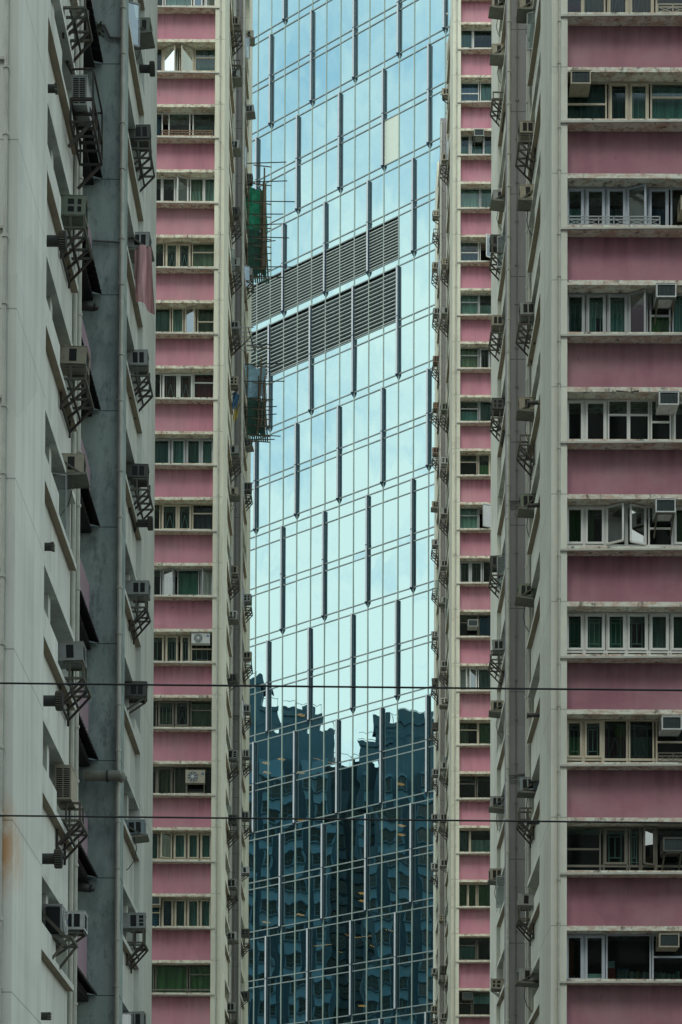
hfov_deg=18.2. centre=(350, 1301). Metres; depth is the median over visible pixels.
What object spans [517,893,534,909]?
air conditioner
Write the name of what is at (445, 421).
air conditioner rack
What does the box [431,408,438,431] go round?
air conditioner rack
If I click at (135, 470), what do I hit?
air conditioner
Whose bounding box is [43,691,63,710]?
extractor fan
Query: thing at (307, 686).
overhead wire
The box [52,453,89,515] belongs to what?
air conditioner
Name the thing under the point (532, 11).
window
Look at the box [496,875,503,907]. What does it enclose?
window
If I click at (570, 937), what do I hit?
window
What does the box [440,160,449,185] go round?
air conditioner rack
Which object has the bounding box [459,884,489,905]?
window
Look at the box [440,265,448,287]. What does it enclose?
air conditioner rack
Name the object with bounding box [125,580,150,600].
air conditioner
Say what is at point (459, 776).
window
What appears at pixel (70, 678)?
air conditioner rack
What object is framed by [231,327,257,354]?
drying rack
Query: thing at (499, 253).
air conditioner rack
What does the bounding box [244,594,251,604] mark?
air conditioner
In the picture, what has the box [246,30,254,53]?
air conditioner
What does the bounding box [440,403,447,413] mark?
air conditioner
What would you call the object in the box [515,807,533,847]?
air conditioner rack
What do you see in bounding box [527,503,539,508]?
exhaust pipe
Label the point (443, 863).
air conditioner
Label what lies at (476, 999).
window
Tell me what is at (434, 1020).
air conditioner rack
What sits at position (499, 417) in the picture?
air conditioner rack
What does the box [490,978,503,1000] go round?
air conditioner
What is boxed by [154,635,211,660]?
window
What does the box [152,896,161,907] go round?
air conditioner
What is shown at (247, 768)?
air conditioner rack
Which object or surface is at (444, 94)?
air conditioner
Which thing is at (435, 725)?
air conditioner
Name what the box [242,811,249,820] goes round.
air conditioner
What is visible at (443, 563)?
air conditioner
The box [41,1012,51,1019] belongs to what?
extractor fan
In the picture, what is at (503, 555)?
window
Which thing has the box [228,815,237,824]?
air conditioner
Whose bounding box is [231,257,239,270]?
air conditioner
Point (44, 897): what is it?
window
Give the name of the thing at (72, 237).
air conditioner rack
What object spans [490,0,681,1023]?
apartment tower
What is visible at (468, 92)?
window
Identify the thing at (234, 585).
air conditioner rack
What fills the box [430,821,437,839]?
air conditioner rack
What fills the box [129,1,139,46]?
window
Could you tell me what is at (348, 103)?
glass tower
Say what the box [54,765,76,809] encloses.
outdoor condenser
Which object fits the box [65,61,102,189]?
cage rack
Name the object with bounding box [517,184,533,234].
air conditioner
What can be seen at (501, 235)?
window
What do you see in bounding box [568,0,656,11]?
window
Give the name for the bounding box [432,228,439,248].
air conditioner rack
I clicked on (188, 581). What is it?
window
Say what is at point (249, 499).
air conditioner rack
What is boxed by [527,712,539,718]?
exhaust pipe
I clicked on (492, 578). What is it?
air conditioner rack
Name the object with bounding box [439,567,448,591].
air conditioner rack
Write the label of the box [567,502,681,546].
window
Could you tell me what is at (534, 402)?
exhaust pipe
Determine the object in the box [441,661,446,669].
air conditioner
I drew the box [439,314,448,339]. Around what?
air conditioner rack
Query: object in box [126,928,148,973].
air conditioner rack
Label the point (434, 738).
air conditioner rack
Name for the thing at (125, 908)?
window
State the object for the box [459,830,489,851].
window
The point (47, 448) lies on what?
window
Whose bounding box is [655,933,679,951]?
air conditioner
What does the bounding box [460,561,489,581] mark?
window
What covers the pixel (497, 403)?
air conditioner
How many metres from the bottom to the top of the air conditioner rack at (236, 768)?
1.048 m
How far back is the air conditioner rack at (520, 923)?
62.47 m
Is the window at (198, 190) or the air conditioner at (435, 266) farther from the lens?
the air conditioner at (435, 266)
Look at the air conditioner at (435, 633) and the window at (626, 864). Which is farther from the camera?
the air conditioner at (435, 633)
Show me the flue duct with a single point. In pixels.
(104, 775)
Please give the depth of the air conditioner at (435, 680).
131.54 m
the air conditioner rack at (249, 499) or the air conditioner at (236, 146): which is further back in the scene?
the air conditioner rack at (249, 499)
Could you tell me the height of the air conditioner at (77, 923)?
0.828 m
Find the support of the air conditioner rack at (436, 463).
attached to the apartment tower at (461, 939)
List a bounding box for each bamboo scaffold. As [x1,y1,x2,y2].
[244,344,284,442]
[245,162,294,282]
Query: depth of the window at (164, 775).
91.86 m
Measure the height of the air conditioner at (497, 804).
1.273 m
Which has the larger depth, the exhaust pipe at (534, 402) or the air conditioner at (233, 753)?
the air conditioner at (233, 753)
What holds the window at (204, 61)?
in the apartment tower at (201, 545)
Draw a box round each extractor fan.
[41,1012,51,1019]
[42,849,62,868]
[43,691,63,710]
[44,542,54,551]
[47,230,66,251]
[48,83,57,94]
[136,516,152,530]
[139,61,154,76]
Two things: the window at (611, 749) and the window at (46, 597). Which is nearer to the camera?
the window at (46, 597)
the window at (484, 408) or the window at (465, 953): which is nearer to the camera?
the window at (465, 953)
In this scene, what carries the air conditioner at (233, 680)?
hanging from the apartment tower at (201, 545)
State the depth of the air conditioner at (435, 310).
132.19 m
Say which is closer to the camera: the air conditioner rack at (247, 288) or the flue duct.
the flue duct
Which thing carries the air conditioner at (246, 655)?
on the air conditioner rack at (247, 670)
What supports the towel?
hanging from the air conditioner at (140, 238)
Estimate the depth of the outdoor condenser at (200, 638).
91.50 m
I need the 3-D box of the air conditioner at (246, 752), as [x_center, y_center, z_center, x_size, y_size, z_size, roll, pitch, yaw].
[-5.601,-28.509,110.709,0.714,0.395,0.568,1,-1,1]
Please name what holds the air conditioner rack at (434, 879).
attached to the apartment tower at (461, 939)
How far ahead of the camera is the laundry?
98.39 m
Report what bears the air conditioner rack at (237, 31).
attached to the apartment tower at (201, 545)
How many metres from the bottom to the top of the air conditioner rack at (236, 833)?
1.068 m
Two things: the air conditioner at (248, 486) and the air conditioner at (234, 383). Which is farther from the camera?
the air conditioner at (248, 486)
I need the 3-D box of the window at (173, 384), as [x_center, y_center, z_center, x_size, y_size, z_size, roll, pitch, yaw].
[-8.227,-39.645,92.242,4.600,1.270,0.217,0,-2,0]
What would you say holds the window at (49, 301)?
in the apartment tower at (71, 587)
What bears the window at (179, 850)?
in the apartment tower at (201, 545)
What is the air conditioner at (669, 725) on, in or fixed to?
hanging from the apartment tower at (592, 260)
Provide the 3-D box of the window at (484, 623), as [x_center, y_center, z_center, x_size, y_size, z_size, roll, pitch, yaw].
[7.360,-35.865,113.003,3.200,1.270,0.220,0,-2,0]
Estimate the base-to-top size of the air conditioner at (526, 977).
1.263 m
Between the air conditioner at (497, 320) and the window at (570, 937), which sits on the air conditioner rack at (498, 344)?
the air conditioner at (497, 320)
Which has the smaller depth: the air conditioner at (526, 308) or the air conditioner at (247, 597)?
the air conditioner at (526, 308)
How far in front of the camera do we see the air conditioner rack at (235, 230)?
98.30 m
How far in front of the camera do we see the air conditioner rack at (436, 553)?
131.89 m
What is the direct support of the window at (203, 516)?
in the apartment tower at (201, 545)
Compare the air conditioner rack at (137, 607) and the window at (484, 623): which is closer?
the air conditioner rack at (137, 607)
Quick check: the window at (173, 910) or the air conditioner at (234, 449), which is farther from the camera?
the air conditioner at (234, 449)
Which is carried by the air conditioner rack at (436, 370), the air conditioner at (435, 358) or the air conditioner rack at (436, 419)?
the air conditioner at (435, 358)
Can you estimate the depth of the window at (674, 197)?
56.73 m
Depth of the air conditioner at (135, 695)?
54.61 m
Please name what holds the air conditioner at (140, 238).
hanging from the apartment tower at (71, 587)
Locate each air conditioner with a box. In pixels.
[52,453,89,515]
[56,911,87,956]
[58,641,86,668]
[60,194,88,227]
[60,345,90,375]
[122,1011,146,1023]
[123,913,146,931]
[124,681,147,713]
[124,819,149,870]
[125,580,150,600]
[126,463,149,484]
[127,232,154,278]
[127,349,148,373]
[128,124,151,150]
[129,17,154,59]
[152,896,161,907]
[225,932,238,957]
[227,674,237,691]
[227,1002,235,1012]
[228,611,239,634]
[228,750,238,760]
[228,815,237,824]
[228,878,237,888]
[229,487,239,511]
[229,565,238,576]
[230,70,241,95]
[230,140,241,165]
[230,376,238,395]
[230,445,239,457]
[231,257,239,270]
[231,321,239,333]
[232,16,240,28]
[232,207,240,220]
[241,866,249,880]
[241,929,249,937]
[241,991,249,1006]
[242,652,251,660]
[242,704,250,714]
[242,749,250,759]
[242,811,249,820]
[243,482,251,492]
[244,268,252,279]
[244,439,253,460]
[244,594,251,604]
[245,105,255,125]
[245,173,252,190]
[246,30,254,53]
[431,501,438,524]
[431,631,438,639]
[431,769,437,776]
[431,814,437,821]
[431,863,437,870]
[431,968,437,979]
[431,1005,437,1013]
[432,210,438,224]
[432,262,439,271]
[432,308,438,317]
[432,447,438,455]
[432,539,438,547]
[432,678,438,685]
[432,722,437,730]
[433,356,438,365]
[433,402,438,411]
[439,597,447,619]
[439,698,448,720]
[439,813,446,821]
[439,859,447,872]
[439,914,447,925]
[439,965,447,973]
[440,307,447,317]
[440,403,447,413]
[440,457,447,466]
[440,507,447,517]
[440,560,446,569]
[440,761,446,770]
[440,1013,447,1023]
[441,153,447,163]
[441,258,447,268]
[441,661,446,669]
[442,88,448,103]
[462,992,472,1000]
[467,619,477,630]
[473,129,483,150]
[486,868,503,903]
[488,0,504,35]
[488,700,503,738]
[488,796,504,829]
[489,190,504,229]
[489,234,504,251]
[490,43,504,82]
[490,555,504,570]
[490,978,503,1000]
[491,315,504,331]
[491,398,504,415]
[492,639,504,654]
[514,583,536,632]
[514,968,538,1011]
[516,0,535,44]
[516,397,535,439]
[516,777,538,818]
[517,120,534,140]
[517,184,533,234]
[517,493,535,537]
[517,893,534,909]
[518,302,534,322]
[568,69,590,97]
[651,498,675,537]
[652,283,676,324]
[655,390,678,415]
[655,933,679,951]
[658,715,681,736]
[659,837,681,870]
[676,195,681,222]
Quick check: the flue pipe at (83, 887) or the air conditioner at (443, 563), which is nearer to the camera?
the flue pipe at (83, 887)
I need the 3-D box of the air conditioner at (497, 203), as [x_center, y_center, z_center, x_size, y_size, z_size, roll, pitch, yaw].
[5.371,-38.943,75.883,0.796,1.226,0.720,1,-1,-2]
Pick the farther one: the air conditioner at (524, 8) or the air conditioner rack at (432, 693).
the air conditioner rack at (432, 693)
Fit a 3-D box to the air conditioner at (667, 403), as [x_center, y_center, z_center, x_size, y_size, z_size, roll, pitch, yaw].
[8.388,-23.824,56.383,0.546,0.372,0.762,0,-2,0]
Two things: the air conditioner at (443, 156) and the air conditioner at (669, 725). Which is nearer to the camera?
the air conditioner at (669, 725)
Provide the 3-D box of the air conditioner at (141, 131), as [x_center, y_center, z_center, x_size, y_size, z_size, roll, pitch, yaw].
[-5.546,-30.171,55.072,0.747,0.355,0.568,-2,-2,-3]
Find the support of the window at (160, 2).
in the apartment tower at (201, 545)
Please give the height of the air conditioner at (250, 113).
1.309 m
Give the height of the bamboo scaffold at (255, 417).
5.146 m
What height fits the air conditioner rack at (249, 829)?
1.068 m
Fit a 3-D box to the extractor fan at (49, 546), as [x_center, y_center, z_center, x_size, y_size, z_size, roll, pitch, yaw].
[-5.606,-13.956,39.278,0.250,0.150,0.170,0,-2,0]
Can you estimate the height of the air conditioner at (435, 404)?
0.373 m
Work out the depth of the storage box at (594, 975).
56.37 m
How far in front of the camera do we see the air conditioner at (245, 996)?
110.09 m
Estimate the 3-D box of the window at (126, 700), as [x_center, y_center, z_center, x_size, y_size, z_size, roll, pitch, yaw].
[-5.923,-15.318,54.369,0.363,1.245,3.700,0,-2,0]
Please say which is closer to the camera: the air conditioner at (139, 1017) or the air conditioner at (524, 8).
the air conditioner at (139, 1017)
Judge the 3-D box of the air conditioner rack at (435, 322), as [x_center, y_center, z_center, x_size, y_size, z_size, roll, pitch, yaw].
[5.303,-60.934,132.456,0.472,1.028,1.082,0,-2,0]
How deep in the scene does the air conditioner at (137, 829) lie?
54.24 m
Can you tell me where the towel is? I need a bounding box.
[135,245,154,314]
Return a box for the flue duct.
[83,770,126,782]
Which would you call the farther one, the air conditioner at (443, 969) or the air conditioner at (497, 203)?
the air conditioner at (443, 969)
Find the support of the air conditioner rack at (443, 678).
attached to the apartment tower at (461, 939)
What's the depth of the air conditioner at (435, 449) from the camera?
132.07 m
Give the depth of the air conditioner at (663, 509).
55.98 m
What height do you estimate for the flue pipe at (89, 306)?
0.268 m
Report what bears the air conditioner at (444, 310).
on the air conditioner rack at (444, 324)
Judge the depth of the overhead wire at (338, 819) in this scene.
14.38 m
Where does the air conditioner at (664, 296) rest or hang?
hanging from the apartment tower at (592, 260)
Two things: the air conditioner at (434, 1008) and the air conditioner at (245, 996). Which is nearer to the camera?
the air conditioner at (245, 996)
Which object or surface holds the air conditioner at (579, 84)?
hanging from the apartment tower at (592, 260)
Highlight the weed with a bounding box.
[95,21,103,37]
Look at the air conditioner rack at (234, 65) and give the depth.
98.63 m
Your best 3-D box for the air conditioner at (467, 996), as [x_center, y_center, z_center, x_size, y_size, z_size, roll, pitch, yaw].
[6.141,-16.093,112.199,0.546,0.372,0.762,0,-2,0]
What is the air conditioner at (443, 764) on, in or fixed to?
on the air conditioner rack at (441, 778)
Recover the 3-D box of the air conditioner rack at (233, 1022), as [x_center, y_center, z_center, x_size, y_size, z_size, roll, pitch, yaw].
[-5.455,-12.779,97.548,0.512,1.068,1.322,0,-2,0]
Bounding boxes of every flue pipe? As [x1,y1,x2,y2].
[78,882,94,891]
[82,300,98,311]
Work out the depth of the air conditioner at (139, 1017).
54.12 m
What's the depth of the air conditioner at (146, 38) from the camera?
54.88 m
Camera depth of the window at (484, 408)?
113.37 m
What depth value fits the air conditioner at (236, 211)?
98.28 m
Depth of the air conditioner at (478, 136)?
113.09 m
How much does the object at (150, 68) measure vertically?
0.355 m
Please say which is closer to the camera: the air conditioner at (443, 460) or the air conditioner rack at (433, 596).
the air conditioner at (443, 460)
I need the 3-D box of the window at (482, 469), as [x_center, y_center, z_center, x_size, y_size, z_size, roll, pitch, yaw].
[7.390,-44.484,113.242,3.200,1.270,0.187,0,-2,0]
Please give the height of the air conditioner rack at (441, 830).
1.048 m
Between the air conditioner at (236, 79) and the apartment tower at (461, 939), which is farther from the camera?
the apartment tower at (461, 939)
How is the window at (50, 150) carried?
in the apartment tower at (71, 587)
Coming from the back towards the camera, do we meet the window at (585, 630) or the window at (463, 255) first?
the window at (463, 255)
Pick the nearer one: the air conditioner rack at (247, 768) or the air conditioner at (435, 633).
the air conditioner rack at (247, 768)
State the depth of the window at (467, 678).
113.01 m
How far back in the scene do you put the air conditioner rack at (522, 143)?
63.02 m
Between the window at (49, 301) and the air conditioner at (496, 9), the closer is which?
the window at (49, 301)
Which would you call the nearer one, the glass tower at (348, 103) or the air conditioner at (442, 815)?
the air conditioner at (442, 815)
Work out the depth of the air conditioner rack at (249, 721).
110.57 m
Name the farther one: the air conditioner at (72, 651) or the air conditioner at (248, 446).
the air conditioner at (248, 446)
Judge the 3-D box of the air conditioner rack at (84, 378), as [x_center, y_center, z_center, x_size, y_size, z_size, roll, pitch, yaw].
[-5.422,-17.941,42.139,0.512,1.068,1.322,0,-2,0]
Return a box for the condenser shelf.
[42,912,77,968]
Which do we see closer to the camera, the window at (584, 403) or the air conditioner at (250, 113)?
the window at (584, 403)
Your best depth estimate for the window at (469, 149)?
113.73 m
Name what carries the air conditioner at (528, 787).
hanging from the apartment tower at (592, 260)
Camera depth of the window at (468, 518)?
113.23 m
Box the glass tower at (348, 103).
[248,0,449,1023]
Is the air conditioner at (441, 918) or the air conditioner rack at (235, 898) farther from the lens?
the air conditioner at (441, 918)
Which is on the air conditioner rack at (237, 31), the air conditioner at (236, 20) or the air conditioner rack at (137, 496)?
the air conditioner at (236, 20)
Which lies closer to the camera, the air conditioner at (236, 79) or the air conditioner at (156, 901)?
the air conditioner at (156, 901)
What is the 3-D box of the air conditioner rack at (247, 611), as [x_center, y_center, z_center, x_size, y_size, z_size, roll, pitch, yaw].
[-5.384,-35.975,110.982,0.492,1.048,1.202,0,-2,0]
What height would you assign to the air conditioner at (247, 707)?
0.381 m
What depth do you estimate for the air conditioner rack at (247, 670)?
110.88 m
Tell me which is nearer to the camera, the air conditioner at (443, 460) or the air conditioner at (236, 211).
the air conditioner at (236, 211)
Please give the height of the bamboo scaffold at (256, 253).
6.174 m
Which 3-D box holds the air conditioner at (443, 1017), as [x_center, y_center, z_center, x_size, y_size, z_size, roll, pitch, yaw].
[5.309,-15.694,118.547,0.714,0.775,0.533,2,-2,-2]
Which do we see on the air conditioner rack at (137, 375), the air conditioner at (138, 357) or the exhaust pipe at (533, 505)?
the air conditioner at (138, 357)
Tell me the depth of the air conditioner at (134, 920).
54.30 m
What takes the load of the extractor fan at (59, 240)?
attached to the apartment tower at (71, 587)
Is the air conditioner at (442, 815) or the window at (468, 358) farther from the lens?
the air conditioner at (442, 815)
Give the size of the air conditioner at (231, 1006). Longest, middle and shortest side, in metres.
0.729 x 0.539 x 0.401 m
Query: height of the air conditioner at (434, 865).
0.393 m
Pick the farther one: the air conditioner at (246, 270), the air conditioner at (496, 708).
the air conditioner at (246, 270)
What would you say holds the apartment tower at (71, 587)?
on the ground
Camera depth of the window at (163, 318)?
92.40 m
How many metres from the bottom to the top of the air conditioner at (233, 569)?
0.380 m
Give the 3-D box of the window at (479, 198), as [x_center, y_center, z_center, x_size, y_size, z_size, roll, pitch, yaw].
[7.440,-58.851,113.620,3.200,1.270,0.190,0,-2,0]
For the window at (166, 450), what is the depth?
92.24 m
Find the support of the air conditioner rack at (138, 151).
attached to the apartment tower at (71, 587)
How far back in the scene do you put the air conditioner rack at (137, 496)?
54.75 m
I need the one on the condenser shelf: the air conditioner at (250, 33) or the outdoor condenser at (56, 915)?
the outdoor condenser at (56, 915)
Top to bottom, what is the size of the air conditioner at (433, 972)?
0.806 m
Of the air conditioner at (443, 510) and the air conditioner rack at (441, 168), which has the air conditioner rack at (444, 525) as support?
the air conditioner at (443, 510)
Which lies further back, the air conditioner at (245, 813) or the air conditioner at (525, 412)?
the air conditioner at (245, 813)
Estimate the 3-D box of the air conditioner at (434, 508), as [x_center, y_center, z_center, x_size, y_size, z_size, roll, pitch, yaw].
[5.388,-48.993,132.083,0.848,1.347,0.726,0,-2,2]
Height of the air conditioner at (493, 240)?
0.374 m
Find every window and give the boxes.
[42,894,47,923]
[43,744,48,775]
[44,594,49,621]
[45,445,66,531]
[46,297,51,316]
[49,149,53,164]
[122,1012,132,1023]
[123,905,127,940]
[124,698,128,714]
[124,794,128,819]
[125,574,129,602]
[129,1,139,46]
[152,832,210,859]
[152,899,210,925]
[152,965,209,992]
[153,701,211,726]
[153,767,210,792]
[154,568,212,594]
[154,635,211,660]
[155,373,213,396]
[155,439,212,462]
[155,504,212,528]
[156,243,213,265]
[156,307,213,331]
[157,44,214,70]
[157,113,214,135]
[157,175,214,200]
[158,0,215,5]
[459,722,489,743]
[459,776,489,797]
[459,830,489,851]
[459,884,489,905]
[459,938,489,959]
[459,992,489,1014]
[460,234,489,259]
[460,295,490,313]
[460,348,490,366]
[460,401,490,420]
[460,454,490,474]
[460,503,490,527]
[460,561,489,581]
[460,615,490,635]
[460,668,489,689]
[461,30,491,47]
[461,82,490,100]
[461,135,490,153]
[461,188,490,206]
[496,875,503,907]
[497,235,504,267]
[497,555,504,587]
[527,11,534,50]
[567,82,681,118]
[567,184,681,224]
[567,289,681,331]
[567,399,681,438]
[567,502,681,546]
[567,612,681,653]
[567,719,681,761]
[567,826,681,870]
[567,934,681,978]
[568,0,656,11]
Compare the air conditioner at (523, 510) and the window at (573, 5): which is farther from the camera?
the air conditioner at (523, 510)
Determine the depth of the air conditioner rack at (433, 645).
131.79 m
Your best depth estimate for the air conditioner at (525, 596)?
62.67 m
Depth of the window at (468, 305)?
113.51 m
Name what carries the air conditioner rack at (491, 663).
attached to the apartment tower at (592, 260)
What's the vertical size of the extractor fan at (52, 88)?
0.150 m
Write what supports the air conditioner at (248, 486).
on the air conditioner rack at (249, 499)
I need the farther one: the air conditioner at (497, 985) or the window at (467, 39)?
the window at (467, 39)
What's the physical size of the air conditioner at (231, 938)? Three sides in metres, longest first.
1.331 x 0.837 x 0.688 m
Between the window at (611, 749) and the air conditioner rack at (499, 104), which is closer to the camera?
the window at (611, 749)
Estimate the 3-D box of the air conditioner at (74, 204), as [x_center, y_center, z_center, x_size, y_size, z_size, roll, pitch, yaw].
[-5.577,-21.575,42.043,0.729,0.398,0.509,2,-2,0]
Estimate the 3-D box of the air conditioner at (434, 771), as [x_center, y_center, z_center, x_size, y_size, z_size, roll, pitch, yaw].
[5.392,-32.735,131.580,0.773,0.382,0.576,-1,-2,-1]
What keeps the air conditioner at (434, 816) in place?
on the air conditioner rack at (433, 829)
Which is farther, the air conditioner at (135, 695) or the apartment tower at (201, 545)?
the apartment tower at (201, 545)
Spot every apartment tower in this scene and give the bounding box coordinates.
[0,0,157,1023]
[151,0,252,1023]
[433,0,491,1023]
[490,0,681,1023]
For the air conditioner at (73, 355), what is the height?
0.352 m
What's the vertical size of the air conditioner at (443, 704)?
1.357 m
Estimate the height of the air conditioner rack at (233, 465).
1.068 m
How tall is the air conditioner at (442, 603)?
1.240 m
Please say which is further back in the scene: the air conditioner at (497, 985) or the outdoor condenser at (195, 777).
the outdoor condenser at (195, 777)
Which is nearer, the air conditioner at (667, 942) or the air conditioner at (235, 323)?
the air conditioner at (667, 942)
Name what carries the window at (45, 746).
in the apartment tower at (71, 587)
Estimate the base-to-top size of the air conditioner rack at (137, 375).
1.048 m
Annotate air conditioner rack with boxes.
[56,802,88,864]
[59,661,91,726]
[60,214,92,288]
[60,365,93,437]
[62,0,92,66]
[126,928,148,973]
[129,478,153,532]
[129,595,150,644]
[130,365,152,418]
[131,139,154,191]
[226,1011,237,1023]
[227,758,238,785]
[227,823,238,849]
[227,887,237,912]
[228,574,239,601]
[229,266,241,297]
[229,329,240,358]
[229,454,240,484]
[230,216,241,244]
[231,25,242,57]
[231,60,241,88]
[241,936,250,958]
[242,659,252,683]
[242,712,251,735]
[242,757,251,776]
[242,819,251,842]
[244,276,253,302]
[244,601,252,622]
[245,490,252,510]
[430,546,438,567]
[430,728,437,749]
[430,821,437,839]
[430,869,437,889]
[430,1012,437,1023]
[431,269,439,288]
[431,362,438,384]
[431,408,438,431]
[431,453,438,474]
[431,588,438,608]
[431,637,438,655]
[431,684,438,702]
[431,775,437,792]
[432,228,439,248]
[432,314,438,332]
[438,821,447,841]
[438,973,447,993]
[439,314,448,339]
[439,410,448,435]
[439,514,448,538]
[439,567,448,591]
[439,667,447,686]
[439,768,447,789]
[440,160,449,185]
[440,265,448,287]
[440,464,448,487]
[488,325,503,361]
[488,566,503,598]
[488,650,504,686]
[489,245,503,280]
[489,409,504,447]
[490,91,504,132]
[515,134,535,183]
[515,315,534,362]
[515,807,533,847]
[515,906,533,945]
[516,434,534,479]
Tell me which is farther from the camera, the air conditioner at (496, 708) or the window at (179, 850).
the window at (179, 850)
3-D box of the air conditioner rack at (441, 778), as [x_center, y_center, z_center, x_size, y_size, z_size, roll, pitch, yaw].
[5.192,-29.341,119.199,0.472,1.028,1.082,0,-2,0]
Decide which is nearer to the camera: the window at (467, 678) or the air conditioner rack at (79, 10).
the air conditioner rack at (79, 10)
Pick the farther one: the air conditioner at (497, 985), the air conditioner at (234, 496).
the air conditioner at (234, 496)
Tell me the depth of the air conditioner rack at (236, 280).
98.39 m
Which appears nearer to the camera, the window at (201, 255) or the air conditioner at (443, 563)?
the window at (201, 255)
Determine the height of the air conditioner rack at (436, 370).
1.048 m
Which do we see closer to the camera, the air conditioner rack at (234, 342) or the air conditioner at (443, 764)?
the air conditioner rack at (234, 342)
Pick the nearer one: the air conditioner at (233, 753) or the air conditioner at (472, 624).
the air conditioner at (233, 753)
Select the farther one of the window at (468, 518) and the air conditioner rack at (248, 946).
the window at (468, 518)
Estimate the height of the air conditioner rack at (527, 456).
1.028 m
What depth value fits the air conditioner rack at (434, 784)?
131.32 m
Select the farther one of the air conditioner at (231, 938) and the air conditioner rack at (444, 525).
the air conditioner rack at (444, 525)
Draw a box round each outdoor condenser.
[43,904,68,944]
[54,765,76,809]
[71,75,91,126]
[185,770,205,792]
[191,633,210,645]
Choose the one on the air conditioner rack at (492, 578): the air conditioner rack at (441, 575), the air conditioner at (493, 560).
the air conditioner at (493, 560)
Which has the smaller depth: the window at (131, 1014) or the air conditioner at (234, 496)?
the window at (131, 1014)
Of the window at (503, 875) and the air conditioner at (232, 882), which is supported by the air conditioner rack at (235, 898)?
the air conditioner at (232, 882)
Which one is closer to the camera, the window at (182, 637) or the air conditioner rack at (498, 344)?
the air conditioner rack at (498, 344)
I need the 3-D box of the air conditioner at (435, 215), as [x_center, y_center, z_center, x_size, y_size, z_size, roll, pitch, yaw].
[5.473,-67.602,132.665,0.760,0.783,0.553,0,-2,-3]
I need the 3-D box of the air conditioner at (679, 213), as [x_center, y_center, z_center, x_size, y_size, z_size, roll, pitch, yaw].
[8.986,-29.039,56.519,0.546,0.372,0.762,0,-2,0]
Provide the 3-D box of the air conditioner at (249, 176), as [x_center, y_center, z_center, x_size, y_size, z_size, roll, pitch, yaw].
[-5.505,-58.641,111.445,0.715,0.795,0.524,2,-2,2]
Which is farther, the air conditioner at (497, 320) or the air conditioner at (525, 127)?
the air conditioner at (497, 320)
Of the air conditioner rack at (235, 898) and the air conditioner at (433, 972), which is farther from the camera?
the air conditioner at (433, 972)
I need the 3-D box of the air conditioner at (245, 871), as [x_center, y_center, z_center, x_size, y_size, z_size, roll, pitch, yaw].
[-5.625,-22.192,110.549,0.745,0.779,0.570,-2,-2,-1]
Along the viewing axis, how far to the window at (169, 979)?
91.63 m
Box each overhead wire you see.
[0,682,681,690]
[0,815,681,823]
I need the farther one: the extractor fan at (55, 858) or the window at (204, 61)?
the window at (204, 61)
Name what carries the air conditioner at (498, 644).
on the air conditioner rack at (491, 663)
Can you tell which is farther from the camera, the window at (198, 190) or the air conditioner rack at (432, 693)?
the air conditioner rack at (432, 693)
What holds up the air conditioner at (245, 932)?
on the air conditioner rack at (248, 946)
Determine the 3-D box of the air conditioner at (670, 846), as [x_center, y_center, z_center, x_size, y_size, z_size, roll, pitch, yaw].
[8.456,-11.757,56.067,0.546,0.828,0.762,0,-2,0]
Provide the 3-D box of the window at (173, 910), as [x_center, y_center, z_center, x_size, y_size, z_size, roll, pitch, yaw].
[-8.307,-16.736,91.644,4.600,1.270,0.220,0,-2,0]
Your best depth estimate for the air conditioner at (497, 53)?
75.87 m
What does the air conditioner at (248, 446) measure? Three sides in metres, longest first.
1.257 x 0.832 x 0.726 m
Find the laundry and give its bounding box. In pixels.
[232,392,240,421]
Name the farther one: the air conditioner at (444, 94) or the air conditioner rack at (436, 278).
the air conditioner rack at (436, 278)
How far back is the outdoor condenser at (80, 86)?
42.22 m
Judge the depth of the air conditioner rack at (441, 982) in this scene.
118.84 m
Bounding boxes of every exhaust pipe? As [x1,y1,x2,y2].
[527,400,539,405]
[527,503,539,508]
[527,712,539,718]
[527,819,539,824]
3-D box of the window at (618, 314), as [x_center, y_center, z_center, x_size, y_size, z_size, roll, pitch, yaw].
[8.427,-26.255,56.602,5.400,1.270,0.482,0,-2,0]
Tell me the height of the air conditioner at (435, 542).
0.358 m
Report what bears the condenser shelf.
attached to the apartment tower at (71, 587)
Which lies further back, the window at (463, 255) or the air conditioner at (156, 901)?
the window at (463, 255)
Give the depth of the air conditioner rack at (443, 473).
119.42 m
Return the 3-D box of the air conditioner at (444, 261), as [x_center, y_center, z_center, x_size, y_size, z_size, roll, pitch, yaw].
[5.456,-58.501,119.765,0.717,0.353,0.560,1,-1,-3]
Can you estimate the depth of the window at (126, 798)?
54.68 m
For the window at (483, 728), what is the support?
in the apartment tower at (461, 939)
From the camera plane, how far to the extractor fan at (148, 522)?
55.26 m
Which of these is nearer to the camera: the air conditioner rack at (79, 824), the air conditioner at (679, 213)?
the air conditioner rack at (79, 824)
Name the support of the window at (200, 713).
in the apartment tower at (201, 545)
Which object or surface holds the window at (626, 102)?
in the apartment tower at (592, 260)

